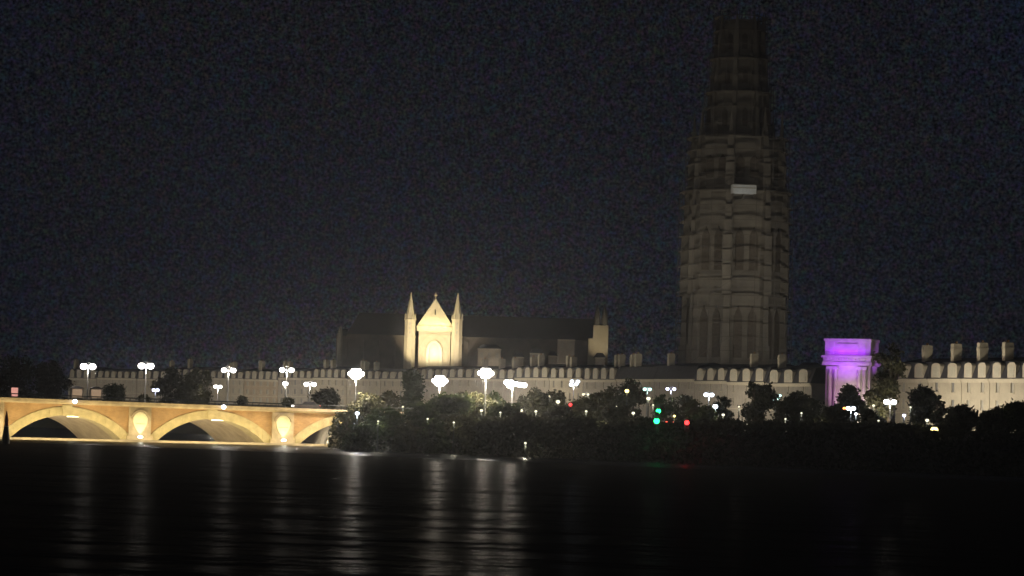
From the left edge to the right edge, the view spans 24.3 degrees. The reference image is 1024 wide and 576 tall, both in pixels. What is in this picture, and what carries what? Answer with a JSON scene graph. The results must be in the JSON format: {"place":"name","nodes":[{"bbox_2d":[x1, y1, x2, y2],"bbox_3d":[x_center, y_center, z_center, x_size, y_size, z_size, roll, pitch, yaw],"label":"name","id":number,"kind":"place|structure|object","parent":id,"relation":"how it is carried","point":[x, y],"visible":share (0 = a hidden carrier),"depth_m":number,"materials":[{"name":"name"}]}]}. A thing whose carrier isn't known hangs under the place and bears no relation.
{"place":"outdoors","nodes":[
{"label":"outdoors","id":0,"kind":"place"},
{"bbox_2d":[68,358,109,398],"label":"terraced house","id":1,"kind":"structure","parent":0,"point":[77,374],"depth_m":944.06,"materials":[{"name":"grey stone"}]},
{"bbox_2d":[96,368,141,400],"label":"terraced house","id":2,"kind":"structure","parent":0,"point":[127,378],"depth_m":931.71,"materials":[{"name":"grey stone"}]},
{"bbox_2d":[137,360,174,400],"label":"terraced house","id":3,"kind":"structure","parent":0,"point":[153,374],"depth_m":922.53,"materials":[{"name":"grey stone"}]},
{"bbox_2d":[175,358,221,401],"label":"terraced house","id":4,"kind":"structure","parent":0,"point":[189,367],"depth_m":910.56,"materials":[{"name":"grey stone"}]},
{"bbox_2d":[210,361,249,403],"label":"terraced house","id":5,"kind":"structure","parent":0,"point":[236,384],"depth_m":897.15,"materials":[{"name":"stone"}]},
{"bbox_2d":[244,359,279,404],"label":"terraced house","id":6,"kind":"structure","parent":0,"point":[261,382],"depth_m":885.99,"materials":[{"name":"stone"}]},
{"bbox_2d":[278,360,314,404],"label":"terraced house","id":7,"kind":"structure","parent":0,"point":[297,388],"depth_m":874.70,"materials":[{"name":"grey stone"}]},
{"bbox_2d":[346,359,391,405],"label":"terraced house","id":8,"kind":"structure","parent":0,"point":[369,381],"depth_m":844.62,"materials":[{"name":"stone"}]},
{"bbox_2d":[380,369,415,408],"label":"terraced house","id":9,"kind":"structure","parent":0,"point":[391,380],"depth_m":826.25,"materials":[{"name":"stone"}]},
{"bbox_2d":[416,366,461,403],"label":"terraced house","id":10,"kind":"structure","parent":0,"point":[429,373],"depth_m":799.88,"materials":[{"name":"grey stone"}]},
{"bbox_2d":[336,293,608,368],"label":"church","id":11,"kind":"structure","parent":0,"point":[434,335],"depth_m":876.02,"materials":[{"name":"stone"}]},
{"bbox_2d":[429,343,438,365],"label":"arched window","id":12,"kind":"structure","parent":11,"relation":"in","point":[434,349],"depth_m":867.68,"materials":[{"name":"glass"}]},
{"bbox_2d":[447,357,497,394],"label":"terraced house","id":13,"kind":"structure","parent":0,"point":[464,378],"depth_m":777.54,"materials":[{"name":"grey stone"}]},
{"bbox_2d":[477,344,500,365],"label":"house","id":14,"kind":"structure","parent":0,"point":[491,353],"depth_m":814.80,"materials":[{"name":"stone"}]},
{"bbox_2d":[481,357,519,405],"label":"terraced house","id":15,"kind":"structure","parent":0,"point":[496,380],"depth_m":753.43,"materials":[{"name":"grey stone"}]},
{"bbox_2d":[0,0,1023,418],"bbox_3d":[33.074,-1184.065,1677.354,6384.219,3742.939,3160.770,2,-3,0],"label":"sky","id":16,"kind":"structure","parent":0,"point":[252,184],"depth_m":3167.97,"materials":[{"name":"black"}]},
{"bbox_2d":[0,427,1023,575],"bbox_3d":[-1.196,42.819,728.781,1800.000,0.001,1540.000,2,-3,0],"label":"river water","id":17,"kind":"structure","parent":0,"point":[87,508],"depth_m":159.29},
{"bbox_2d":[2,411,9,443],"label":"navigation beacon","id":18,"kind":"object","parent":17,"relation":"in","point":[5,438],"visible":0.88,"depth_m":329.02,"materials":[{"name":"paint"}]},
{"bbox_2d":[0,394,1023,476],"bbox_3d":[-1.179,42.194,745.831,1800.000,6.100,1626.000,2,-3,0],"label":"ground","id":19,"kind":"structure","parent":0,"point":[320,436],"depth_m":324.07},
{"bbox_2d":[0,355,42,397],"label":"tree","id":20,"kind":"object","parent":19,"relation":"on","point":[11,374],"visible":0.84,"depth_m":517.64,"materials":[{"name":"green plant"}]},
{"bbox_2d":[33,359,75,398],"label":"tree","id":21,"kind":"object","parent":19,"relation":"on","point":[48,377],"visible":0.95,"depth_m":537.95,"materials":[{"name":"green plant"}]},
{"bbox_2d":[102,383,126,401],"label":"bush","id":22,"kind":"object","parent":19,"relation":"on","point":[114,390],"visible":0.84,"depth_m":475.77,"materials":[{"name":"green plant"}]},
{"bbox_2d":[148,365,184,403],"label":"tree","id":23,"kind":"object","parent":19,"relation":"on","point":[169,381],"visible":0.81,"depth_m":498.61,"materials":[{"name":"green plant"}]},
{"bbox_2d":[175,379,203,403],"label":"tree","id":24,"kind":"object","parent":19,"relation":"on","point":[187,390],"visible":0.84,"depth_m":476.83,"materials":[{"name":"green plant"}]},
{"bbox_2d":[180,367,213,404],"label":"tree","id":25,"kind":"object","parent":19,"relation":"on","point":[194,376],"visible":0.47,"depth_m":489.64,"materials":[{"name":"green plant"}]},
{"bbox_2d":[0,393,411,445],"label":"arch bridge","id":26,"kind":"structure","parent":19,"relation":"on","point":[114,421],"depth_m":369.02,"materials":[{"name":"brick"}]},
{"bbox_2d":[70,386,83,399],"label":"kiosk","id":27,"kind":"object","parent":26,"relation":"on","point":[77,390],"visible":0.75,"depth_m":377.69,"materials":[{"name":"grey stone"}]},
{"bbox_2d":[80,362,95,399],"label":"street lamp","id":28,"kind":"object","parent":26,"relation":"on","point":[92,366],"visible":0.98,"depth_m":377.47,"materials":[{"name":"paint"}]},
{"bbox_2d":[89,387,102,400],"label":"kiosk","id":29,"kind":"object","parent":26,"relation":"on","point":[95,391],"visible":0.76,"depth_m":377.66,"materials":[{"name":"grey stone"}]},
{"bbox_2d":[138,361,153,402],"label":"street lamp","id":30,"kind":"object","parent":26,"relation":"on","point":[141,365],"visible":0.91,"depth_m":379.49,"materials":[{"name":"paint"}]},
{"bbox_2d":[236,395,248,405],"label":"bush","id":31,"kind":"object","parent":26,"relation":"on","point":[241,398],"visible":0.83,"depth_m":385.17,"materials":[{"name":"green plant"}]},
{"bbox_2d":[280,366,293,407],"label":"street lamp","id":32,"kind":"object","parent":26,"relation":"on","point":[291,369],"visible":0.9,"depth_m":387.53,"materials":[{"name":"paint"}]},
{"bbox_2d":[281,397,293,407],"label":"bush","id":33,"kind":"object","parent":26,"relation":"on","point":[288,400],"visible":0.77,"depth_m":387.12,"materials":[{"name":"green plant"}]},
{"bbox_2d":[292,402,319,408],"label":"car","id":34,"kind":"object","parent":26,"relation":"on","point":[301,406],"visible":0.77,"depth_m":382.83,"materials":[{"name":"paint"}]},
{"bbox_2d":[221,367,235,400],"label":"street lamp","id":35,"kind":"object","parent":19,"relation":"on","point":[232,370],"visible":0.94,"depth_m":383.54,"materials":[{"name":"paint"}]},
{"bbox_2d":[307,386,341,409],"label":"tree","id":36,"kind":"object","parent":19,"relation":"on","point":[325,396],"visible":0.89,"depth_m":438.95,"materials":[{"name":"green plant"}]},
{"bbox_2d":[312,359,359,406],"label":"terraced house","id":37,"kind":"structure","parent":19,"relation":"on","point":[332,375],"depth_m":862.72,"materials":[{"name":"stone"}]},
{"bbox_2d":[330,410,359,443],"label":"tree","id":38,"kind":"object","parent":19,"relation":"on","point":[341,433],"visible":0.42,"depth_m":356.76,"materials":[{"name":"green plant"}]},
{"bbox_2d":[348,368,363,409],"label":"street lamp","id":39,"kind":"object","parent":19,"relation":"on","point":[355,373],"visible":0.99,"depth_m":370.44,"materials":[{"name":"paint"}]},
{"bbox_2d":[338,422,375,450],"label":"tree","id":40,"kind":"object","parent":19,"relation":"on","point":[360,439],"visible":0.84,"depth_m":346.31,"materials":[{"name":"green plant"}]},
{"bbox_2d":[346,391,385,415],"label":"tree","id":41,"kind":"object","parent":19,"relation":"on","point":[365,402],"visible":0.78,"depth_m":370.07,"materials":[{"name":"green plant"}]},
{"bbox_2d":[364,404,402,439],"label":"tree","id":42,"kind":"object","parent":19,"relation":"on","point":[389,418],"visible":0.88,"depth_m":353.63,"materials":[{"name":"green plant"}]},
{"bbox_2d":[374,390,405,411],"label":"tree","id":43,"kind":"object","parent":19,"relation":"on","point":[390,398],"visible":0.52,"depth_m":396.67,"materials":[{"name":"green plant"}]},
{"bbox_2d":[399,367,427,411],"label":"tree","id":44,"kind":"object","parent":19,"relation":"on","point":[412,382],"visible":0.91,"depth_m":418.63,"materials":[{"name":"green plant"}]},
{"bbox_2d":[400,403,439,426],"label":"tree","id":45,"kind":"object","parent":19,"relation":"on","point":[422,413],"visible":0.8,"depth_m":354.07,"materials":[{"name":"green plant"}]},
{"bbox_2d":[416,417,456,453],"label":"tree","id":46,"kind":"object","parent":19,"relation":"on","point":[437,440],"visible":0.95,"depth_m":343.06,"materials":[{"name":"green plant"}]},
{"bbox_2d":[432,375,447,393],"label":"street lamp","id":47,"kind":"object","parent":19,"relation":"on","point":[439,380],"visible":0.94,"depth_m":373.37,"materials":[{"name":"paint"}]},
{"bbox_2d":[416,391,475,420],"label":"tree","id":48,"kind":"object","parent":19,"relation":"on","point":[447,404],"visible":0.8,"depth_m":364.32,"materials":[{"name":"green plant"}]},
{"bbox_2d":[441,412,481,449],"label":"tree","id":49,"kind":"object","parent":19,"relation":"on","point":[464,430],"visible":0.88,"depth_m":343.13,"materials":[{"name":"green plant"}]},
{"bbox_2d":[462,390,501,419],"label":"tree","id":50,"kind":"object","parent":19,"relation":"on","point":[479,401],"visible":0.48,"depth_m":372.99,"materials":[{"name":"green plant"}]},
{"bbox_2d":[478,367,493,415],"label":"street lamp","id":51,"kind":"object","parent":19,"relation":"on","point":[487,372],"visible":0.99,"depth_m":371.46,"materials":[{"name":"paint"}]},
{"bbox_2d":[487,390,505,403],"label":"tree","id":52,"kind":"object","parent":19,"relation":"on","point":[497,397],"visible":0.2,"depth_m":384.70,"materials":[{"name":"green plant"}]},
{"bbox_2d":[486,400,523,416],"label":"tree","id":53,"kind":"object","parent":19,"relation":"on","point":[506,409],"visible":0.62,"depth_m":357.52,"materials":[{"name":"green plant"}]},
{"bbox_2d":[504,379,526,403],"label":"street lamp","id":54,"kind":"object","parent":19,"relation":"on","point":[509,383],"visible":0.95,"depth_m":373.42,"materials":[{"name":"paint"}]},
{"bbox_2d":[502,411,540,438],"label":"tree","id":55,"kind":"object","parent":19,"relation":"on","point":[518,423],"visible":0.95,"depth_m":341.24,"materials":[{"name":"green plant"}]},
{"bbox_2d":[516,386,553,416],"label":"tree","id":56,"kind":"object","parent":19,"relation":"on","point":[536,399],"visible":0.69,"depth_m":383.37,"materials":[{"name":"green plant"}]},
{"bbox_2d":[536,403,575,423],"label":"tree","id":57,"kind":"object","parent":19,"relation":"on","point":[555,411],"visible":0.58,"depth_m":359.90,"materials":[{"name":"green plant"}]},
{"bbox_2d":[547,389,570,406],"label":"tree","id":58,"kind":"object","parent":19,"relation":"on","point":[560,395],"visible":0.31,"depth_m":403.66,"materials":[{"name":"green plant"}]},
{"bbox_2d":[569,379,579,400],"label":"street lamp","id":59,"kind":"object","parent":19,"relation":"on","point":[573,384],"visible":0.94,"depth_m":419.53,"materials":[{"name":"paint"}]},
{"bbox_2d":[553,414,602,432],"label":"tree","id":60,"kind":"object","parent":19,"relation":"on","point":[589,423],"visible":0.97,"depth_m":338.07,"materials":[{"name":"green plant"}]},
{"bbox_2d":[572,391,611,417],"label":"tree","id":61,"kind":"object","parent":19,"relation":"on","point":[595,402],"visible":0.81,"depth_m":390.24,"materials":[{"name":"green plant"}]},
{"bbox_2d":[594,385,624,406],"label":"tree","id":62,"kind":"object","parent":19,"relation":"on","point":[613,396],"visible":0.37,"depth_m":414.49,"materials":[{"name":"green plant"}]},
{"bbox_2d":[592,402,631,423],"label":"tree","id":63,"kind":"object","parent":19,"relation":"on","point":[620,412],"visible":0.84,"depth_m":363.40,"materials":[{"name":"green plant"}]},
{"bbox_2d":[615,377,649,418],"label":"tree","id":64,"kind":"object","parent":19,"relation":"on","point":[635,394],"visible":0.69,"depth_m":439.25,"materials":[{"name":"green plant"}]},
{"bbox_2d":[623,414,659,427],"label":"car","id":65,"kind":"object","parent":19,"relation":"on","point":[641,418],"visible":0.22,"depth_m":344.23,"materials":[{"name":"green metal"}]},
{"bbox_2d":[650,394,674,420],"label":"tree","id":66,"kind":"object","parent":19,"relation":"on","point":[665,410],"visible":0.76,"depth_m":398.82,"materials":[{"name":"green plant"}]},
{"bbox_2d":[326,411,1023,476],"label":"bank scrub","id":67,"kind":"object","parent":19,"relation":"on","point":[922,436],"visible":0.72,"depth_m":321.48,"materials":[{"name":"green plant"}]},
{"bbox_2d":[663,394,700,421],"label":"tree","id":68,"kind":"object","parent":19,"relation":"on","point":[679,414],"visible":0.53,"depth_m":428.72,"materials":[{"name":"green plant"}]},
{"bbox_2d":[684,419,688,450],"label":"traffic light","id":69,"kind":"object","parent":19,"relation":"on","point":[686,430],"visible":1,"depth_m":326.34,"materials":[{"name":"paint"}]},
{"bbox_2d":[682,399,702,416],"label":"tree","id":70,"kind":"object","parent":19,"relation":"on","point":[693,405],"visible":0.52,"depth_m":390.56,"materials":[{"name":"green plant"}]},
{"bbox_2d":[681,417,711,428],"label":"car","id":71,"kind":"object","parent":19,"relation":"on","point":[700,420],"visible":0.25,"depth_m":339.28,"materials":[{"name":"green metal"}]},
{"bbox_2d":[685,404,717,420],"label":"tree","id":72,"kind":"object","parent":19,"relation":"on","point":[706,412],"visible":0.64,"depth_m":370.29,"materials":[{"name":"green plant"}]},
{"bbox_2d":[712,395,734,419],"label":"tree","id":73,"kind":"object","parent":19,"relation":"on","point":[722,408],"visible":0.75,"depth_m":438.43,"materials":[{"name":"green plant"}]},
{"bbox_2d":[710,417,746,430],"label":"car","id":74,"kind":"object","parent":19,"relation":"on","point":[729,421],"visible":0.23,"depth_m":343.45,"materials":[{"name":"green metal"}]},
{"bbox_2d":[678,10,789,364],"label":"bell tower","id":75,"kind":"structure","parent":19,"relation":"on","point":[719,231],"depth_m":692.00,"materials":[{"name":"stone"}]},
{"bbox_2d":[675,7,793,364],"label":"scaffolding","id":76,"kind":"object","parent":19,"relation":"on","point":[707,93],"visible":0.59,"depth_m":694.04,"materials":[{"name":"metal"}]},
{"bbox_2d":[730,183,756,199],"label":"site cabin","id":77,"kind":"object","parent":76,"relation":"attached to","point":[744,189],"visible":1,"depth_m":684.12,"materials":[{"name":"paint"}]},
{"bbox_2d":[737,381,781,423],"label":"tree","id":78,"kind":"object","parent":19,"relation":"on","point":[764,400],"visible":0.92,"depth_m":383.19,"materials":[{"name":"green plant"}]},
{"bbox_2d":[745,418,788,431],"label":"car","id":79,"kind":"object","parent":19,"relation":"on","point":[761,421],"visible":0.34,"depth_m":334.17,"materials":[{"name":"green metal"}]},
{"bbox_2d":[773,390,824,425],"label":"tree","id":80,"kind":"object","parent":19,"relation":"on","point":[792,406],"visible":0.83,"depth_m":373.02,"materials":[{"name":"green plant"}]},
{"bbox_2d":[813,405,850,423],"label":"tree","id":81,"kind":"object","parent":19,"relation":"on","point":[829,415],"visible":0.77,"depth_m":350.65,"materials":[{"name":"green plant"}]},
{"bbox_2d":[829,383,869,422],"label":"tree","id":82,"kind":"object","parent":19,"relation":"on","point":[847,396],"visible":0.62,"depth_m":397.92,"materials":[{"name":"green plant"}]},
{"bbox_2d":[821,338,880,422],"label":"city gate","id":83,"kind":"structure","parent":19,"relation":"on","point":[849,361],"depth_m":467.28,"materials":[{"name":"stone"}]},
{"bbox_2d":[833,420,876,433],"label":"car","id":84,"kind":"object","parent":19,"relation":"on","point":[846,424],"visible":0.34,"depth_m":335.63,"materials":[{"name":"green metal"}]},
{"bbox_2d":[858,408,885,425],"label":"tree","id":85,"kind":"object","parent":19,"relation":"on","point":[868,415],"visible":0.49,"depth_m":350.31,"materials":[{"name":"green plant"}]},
{"bbox_2d":[862,342,907,422],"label":"tree","id":86,"kind":"object","parent":19,"relation":"on","point":[887,386],"visible":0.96,"depth_m":459.96,"materials":[{"name":"green plant"}]},
{"bbox_2d":[884,398,896,421],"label":"street lamp","id":87,"kind":"object","parent":19,"relation":"on","point":[893,401],"visible":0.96,"depth_m":409.40,"materials":[{"name":"paint"}]},
{"bbox_2d":[870,420,923,433],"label":"tree","id":88,"kind":"object","parent":19,"relation":"on","point":[889,425],"visible":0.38,"depth_m":333.78,"materials":[{"name":"green plant"}]},
{"bbox_2d":[905,384,937,424],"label":"tree","id":89,"kind":"object","parent":19,"relation":"on","point":[921,405],"visible":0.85,"depth_m":382.92,"materials":[{"name":"green plant"}]},
{"bbox_2d":[930,394,947,424],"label":"tree","id":90,"kind":"object","parent":19,"relation":"on","point":[939,406],"visible":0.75,"depth_m":374.22,"materials":[{"name":"green plant"}]},
{"bbox_2d":[922,422,964,436],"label":"car","id":91,"kind":"object","parent":19,"relation":"on","point":[940,427],"visible":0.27,"depth_m":329.93,"materials":[{"name":"green metal"}]},
{"bbox_2d":[940,403,981,436],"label":"tree","id":92,"kind":"object","parent":19,"relation":"on","point":[961,416],"visible":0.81,"depth_m":350.05,"materials":[{"name":"green plant"}]},
{"bbox_2d":[971,405,1011,436],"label":"tree","id":93,"kind":"object","parent":19,"relation":"on","point":[984,420],"visible":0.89,"depth_m":344.17,"materials":[{"name":"green plant"}]},
{"bbox_2d":[991,397,1023,436],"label":"tree","id":94,"kind":"object","parent":19,"relation":"on","point":[1013,412],"visible":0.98,"depth_m":343.28,"materials":[{"name":"green plant"}]},
{"bbox_2d":[512,352,523,365],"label":"house","id":95,"kind":"structure","parent":0,"point":[520,356],"depth_m":789.78,"materials":[{"name":"grey stone"}]},
{"bbox_2d":[530,349,543,363],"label":"house","id":96,"kind":"structure","parent":0,"point":[535,352],"depth_m":790.00,"materials":[{"name":"grey stone"}]},
{"bbox_2d":[514,353,565,413],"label":"terraced house","id":97,"kind":"structure","parent":0,"point":[533,374],"depth_m":732.51,"materials":[{"name":"grey stone"}]},
{"bbox_2d":[548,351,557,363],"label":"house","id":98,"kind":"structure","parent":0,"point":[552,357],"depth_m":799.79,"materials":[{"name":"grey stone"}]},
{"bbox_2d":[557,335,575,363],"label":"house","id":99,"kind":"structure","parent":0,"point":[565,345],"depth_m":809.96,"materials":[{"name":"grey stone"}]},
{"bbox_2d":[549,354,596,403],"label":"terraced house","id":100,"kind":"structure","parent":0,"point":[560,377],"depth_m":709.82,"materials":[{"name":"stone"}]},
{"bbox_2d":[593,353,605,364],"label":"house","id":101,"kind":"structure","parent":0,"point":[599,358],"depth_m":739.81,"materials":[{"name":"grey stone"}]},
{"bbox_2d":[582,353,629,403],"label":"terraced house","id":102,"kind":"structure","parent":0,"point":[597,378],"depth_m":685.79,"materials":[{"name":"grey stone"}]},
{"bbox_2d":[616,352,666,417],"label":"terraced house","id":103,"kind":"structure","parent":0,"point":[643,374],"depth_m":660.57,"materials":[{"name":"grey stone"}]},
{"bbox_2d":[654,352,720,417],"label":"terraced house","id":104,"kind":"structure","parent":0,"point":[680,377],"depth_m":636.76,"materials":[{"name":"grey stone"}]},
{"bbox_2d":[694,364,749,418],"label":"terraced house","id":105,"kind":"structure","parent":0,"point":[711,378],"depth_m":611.58,"materials":[{"name":"grey stone"}]},
{"bbox_2d":[726,352,794,420],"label":"terraced house","id":106,"kind":"structure","parent":0,"point":[739,378],"depth_m":590.00,"materials":[{"name":"grey stone"}]},
{"bbox_2d":[766,353,852,419],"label":"terraced house","id":107,"kind":"structure","parent":0,"point":[809,380],"depth_m":555.21,"materials":[{"name":"stone"}]},
{"bbox_2d":[895,343,950,424],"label":"terraced house","id":108,"kind":"structure","parent":0,"point":[917,373],"depth_m":473.14,"materials":[{"name":"stone"}]},
{"bbox_2d":[927,341,976,424],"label":"terraced house","id":109,"kind":"structure","parent":0,"point":[944,378],"depth_m":461.12,"materials":[{"name":"stone"}]},
{"bbox_2d":[960,340,1015,430],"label":"terraced house","id":110,"kind":"structure","parent":0,"point":[975,376],"depth_m":450.87,"materials":[{"name":"stone"}]},
{"bbox_2d":[988,340,1023,430],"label":"terraced house","id":111,"kind":"structure","parent":0,"point":[1006,379],"depth_m":441.00,"materials":[{"name":"stone"}]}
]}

